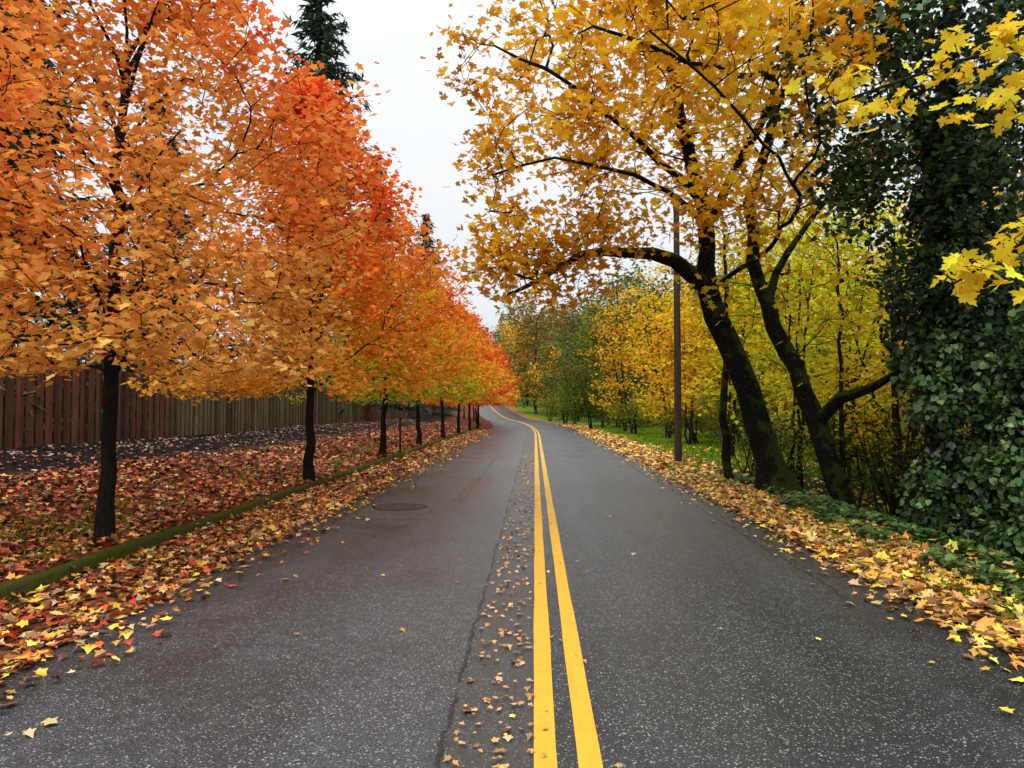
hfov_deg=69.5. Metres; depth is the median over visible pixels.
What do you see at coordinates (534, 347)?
distant trees
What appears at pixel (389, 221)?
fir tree
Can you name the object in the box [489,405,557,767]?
yellow centre line
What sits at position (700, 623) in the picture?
road
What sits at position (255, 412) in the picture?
wooden fence
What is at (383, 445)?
red maple tree
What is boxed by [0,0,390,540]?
red maple tree
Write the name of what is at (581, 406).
green shrub
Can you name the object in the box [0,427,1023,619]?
grass
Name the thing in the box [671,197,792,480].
alder tree
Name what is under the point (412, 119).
sky
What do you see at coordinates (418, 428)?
red maple tree
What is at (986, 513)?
bramble shrub
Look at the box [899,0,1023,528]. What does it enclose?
ivy covered tree
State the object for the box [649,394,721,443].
green shrub
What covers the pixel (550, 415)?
green shrub
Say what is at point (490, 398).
red maple tree
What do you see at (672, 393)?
green shrub
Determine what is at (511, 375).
red maple tree
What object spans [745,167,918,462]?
vine maple tree
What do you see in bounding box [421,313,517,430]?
red maple tree
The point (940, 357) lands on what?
ivy covered tree
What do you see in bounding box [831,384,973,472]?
green shrub
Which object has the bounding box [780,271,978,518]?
vine maple tree
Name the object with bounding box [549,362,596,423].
green shrub
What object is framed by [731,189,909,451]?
vine maple tree
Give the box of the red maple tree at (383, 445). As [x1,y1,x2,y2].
[276,201,494,456]
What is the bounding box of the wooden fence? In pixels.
[0,359,435,449]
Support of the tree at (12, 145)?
on the ground at (86, 452)
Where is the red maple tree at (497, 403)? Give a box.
[435,327,521,428]
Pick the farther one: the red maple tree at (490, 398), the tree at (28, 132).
the red maple tree at (490, 398)
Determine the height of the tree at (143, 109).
17.992 m
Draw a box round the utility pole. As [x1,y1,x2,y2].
[673,204,681,461]
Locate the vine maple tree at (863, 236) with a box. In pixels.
[731,179,920,482]
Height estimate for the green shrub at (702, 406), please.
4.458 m
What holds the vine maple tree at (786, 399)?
on the ground at (86, 452)
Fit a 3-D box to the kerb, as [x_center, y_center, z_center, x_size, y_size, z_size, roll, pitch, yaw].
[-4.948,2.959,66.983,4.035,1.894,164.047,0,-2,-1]
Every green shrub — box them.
[533,392,564,421]
[545,388,578,423]
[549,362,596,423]
[564,361,618,428]
[598,396,661,433]
[600,385,653,428]
[640,386,708,434]
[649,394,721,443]
[660,382,720,432]
[695,392,791,442]
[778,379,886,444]
[778,394,907,439]
[789,393,921,502]
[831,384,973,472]
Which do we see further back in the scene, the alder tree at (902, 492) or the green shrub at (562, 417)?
the green shrub at (562, 417)
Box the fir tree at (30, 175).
[0,0,130,418]
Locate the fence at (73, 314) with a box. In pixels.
[0,277,403,446]
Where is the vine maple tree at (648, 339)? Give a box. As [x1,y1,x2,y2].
[606,264,717,438]
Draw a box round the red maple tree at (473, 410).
[464,353,491,421]
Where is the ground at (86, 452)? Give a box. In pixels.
[0,380,1023,676]
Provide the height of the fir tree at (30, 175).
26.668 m
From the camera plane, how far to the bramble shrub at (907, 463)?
11.52 m
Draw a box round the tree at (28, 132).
[0,0,159,419]
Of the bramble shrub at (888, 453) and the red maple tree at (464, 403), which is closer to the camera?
the bramble shrub at (888, 453)
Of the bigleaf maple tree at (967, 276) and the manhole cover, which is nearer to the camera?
the bigleaf maple tree at (967, 276)
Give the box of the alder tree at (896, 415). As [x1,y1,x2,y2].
[833,202,911,517]
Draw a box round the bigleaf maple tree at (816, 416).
[642,0,980,508]
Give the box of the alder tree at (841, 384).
[784,205,884,476]
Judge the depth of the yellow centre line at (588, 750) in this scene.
4.74 m
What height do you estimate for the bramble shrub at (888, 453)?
3.165 m
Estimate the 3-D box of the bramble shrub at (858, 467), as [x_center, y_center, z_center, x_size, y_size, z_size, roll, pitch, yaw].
[7.489,1.691,16.965,3.229,2.916,3.022,-2,-3,44]
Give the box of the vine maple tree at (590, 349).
[559,287,637,427]
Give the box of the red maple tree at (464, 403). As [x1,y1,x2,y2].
[420,306,518,432]
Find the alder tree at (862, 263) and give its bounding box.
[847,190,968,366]
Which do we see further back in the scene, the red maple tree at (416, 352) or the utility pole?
the utility pole
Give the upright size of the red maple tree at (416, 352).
8.864 m
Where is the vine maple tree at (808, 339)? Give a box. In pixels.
[686,214,886,488]
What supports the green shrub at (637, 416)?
on the ground at (86, 452)
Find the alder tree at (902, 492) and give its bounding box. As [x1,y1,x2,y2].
[841,199,906,511]
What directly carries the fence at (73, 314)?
on the ground at (86, 452)
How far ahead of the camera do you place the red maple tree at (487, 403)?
74.87 m
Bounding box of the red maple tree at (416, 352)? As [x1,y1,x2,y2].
[121,66,486,481]
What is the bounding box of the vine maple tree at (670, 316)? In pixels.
[649,230,802,456]
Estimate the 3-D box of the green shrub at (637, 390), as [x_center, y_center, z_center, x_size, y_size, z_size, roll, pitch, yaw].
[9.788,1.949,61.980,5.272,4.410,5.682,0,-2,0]
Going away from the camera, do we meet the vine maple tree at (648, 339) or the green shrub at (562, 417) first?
the vine maple tree at (648, 339)
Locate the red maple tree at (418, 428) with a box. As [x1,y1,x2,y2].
[326,247,520,445]
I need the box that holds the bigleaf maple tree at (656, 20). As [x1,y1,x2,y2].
[420,0,955,494]
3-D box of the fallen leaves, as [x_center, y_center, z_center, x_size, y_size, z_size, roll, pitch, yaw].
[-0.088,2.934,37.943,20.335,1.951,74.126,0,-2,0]
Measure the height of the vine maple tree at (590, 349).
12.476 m
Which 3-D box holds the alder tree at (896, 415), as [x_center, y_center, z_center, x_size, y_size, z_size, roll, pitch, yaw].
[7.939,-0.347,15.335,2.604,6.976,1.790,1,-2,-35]
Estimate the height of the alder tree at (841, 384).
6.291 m
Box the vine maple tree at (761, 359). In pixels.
[662,232,834,427]
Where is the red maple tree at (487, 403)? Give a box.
[444,344,509,422]
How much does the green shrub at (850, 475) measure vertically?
3.112 m
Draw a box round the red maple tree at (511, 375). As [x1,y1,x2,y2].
[454,340,515,422]
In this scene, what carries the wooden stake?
on the ground at (86, 452)
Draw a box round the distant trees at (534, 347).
[102,139,1023,434]
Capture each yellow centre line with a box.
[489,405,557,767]
[490,405,602,767]
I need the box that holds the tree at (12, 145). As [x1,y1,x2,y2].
[0,0,136,419]
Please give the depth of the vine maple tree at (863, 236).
20.79 m
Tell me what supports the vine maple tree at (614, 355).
on the ground at (86, 452)
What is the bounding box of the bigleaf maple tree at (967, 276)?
[782,11,1023,306]
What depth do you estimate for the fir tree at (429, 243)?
98.30 m
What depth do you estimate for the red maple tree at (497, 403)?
59.30 m
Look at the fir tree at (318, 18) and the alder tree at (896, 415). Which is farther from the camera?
the fir tree at (318, 18)
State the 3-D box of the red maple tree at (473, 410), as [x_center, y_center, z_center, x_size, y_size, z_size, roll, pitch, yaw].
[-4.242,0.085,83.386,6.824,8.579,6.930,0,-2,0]
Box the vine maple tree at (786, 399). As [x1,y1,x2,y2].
[736,223,885,444]
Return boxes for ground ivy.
[713,471,1023,600]
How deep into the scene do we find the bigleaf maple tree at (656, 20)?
12.17 m
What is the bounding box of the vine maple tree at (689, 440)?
[626,298,720,444]
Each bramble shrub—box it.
[699,415,781,476]
[727,413,817,479]
[776,400,922,506]
[809,394,923,519]
[846,393,969,493]
[854,425,994,508]
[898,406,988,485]
[941,462,1023,557]
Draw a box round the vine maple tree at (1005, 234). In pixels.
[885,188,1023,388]
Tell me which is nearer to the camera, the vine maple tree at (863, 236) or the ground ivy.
the ground ivy
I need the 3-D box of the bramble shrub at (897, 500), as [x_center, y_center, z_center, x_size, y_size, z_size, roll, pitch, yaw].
[6.919,1.544,14.097,2.588,2.718,2.243,0,-2,0]
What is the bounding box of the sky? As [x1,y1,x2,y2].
[16,0,1023,377]
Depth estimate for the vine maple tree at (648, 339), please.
41.87 m
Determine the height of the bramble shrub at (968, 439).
3.426 m
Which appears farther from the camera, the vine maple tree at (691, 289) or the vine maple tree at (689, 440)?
the vine maple tree at (691, 289)
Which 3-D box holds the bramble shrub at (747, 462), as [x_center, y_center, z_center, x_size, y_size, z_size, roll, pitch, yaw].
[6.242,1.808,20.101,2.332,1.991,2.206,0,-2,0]
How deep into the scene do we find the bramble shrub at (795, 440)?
16.41 m
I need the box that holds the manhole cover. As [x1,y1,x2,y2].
[372,503,427,510]
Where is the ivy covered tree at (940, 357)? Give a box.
[758,0,1023,570]
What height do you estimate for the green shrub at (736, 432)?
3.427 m
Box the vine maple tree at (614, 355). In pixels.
[573,286,666,431]
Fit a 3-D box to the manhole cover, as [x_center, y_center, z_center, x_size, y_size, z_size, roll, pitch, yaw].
[-1.860,2.035,12.240,0.942,0.022,0.940,0,-2,0]
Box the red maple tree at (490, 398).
[391,281,521,437]
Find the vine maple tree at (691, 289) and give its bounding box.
[656,244,780,429]
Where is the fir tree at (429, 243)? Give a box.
[399,214,461,411]
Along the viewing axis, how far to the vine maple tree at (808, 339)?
18.30 m
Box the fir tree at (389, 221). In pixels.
[344,155,432,414]
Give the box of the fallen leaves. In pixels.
[0,418,1023,767]
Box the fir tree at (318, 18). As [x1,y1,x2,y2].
[234,0,427,417]
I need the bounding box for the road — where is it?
[0,395,1023,767]
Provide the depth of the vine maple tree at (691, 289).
44.91 m
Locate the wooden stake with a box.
[399,417,407,452]
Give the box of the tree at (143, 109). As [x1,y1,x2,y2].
[79,76,227,421]
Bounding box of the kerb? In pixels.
[0,411,480,604]
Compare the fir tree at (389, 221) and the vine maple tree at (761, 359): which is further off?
the fir tree at (389, 221)
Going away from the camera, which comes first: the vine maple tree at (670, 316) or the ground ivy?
the ground ivy
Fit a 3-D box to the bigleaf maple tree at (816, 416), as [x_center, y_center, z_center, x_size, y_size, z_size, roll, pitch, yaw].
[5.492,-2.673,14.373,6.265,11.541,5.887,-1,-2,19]
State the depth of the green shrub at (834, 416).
27.67 m

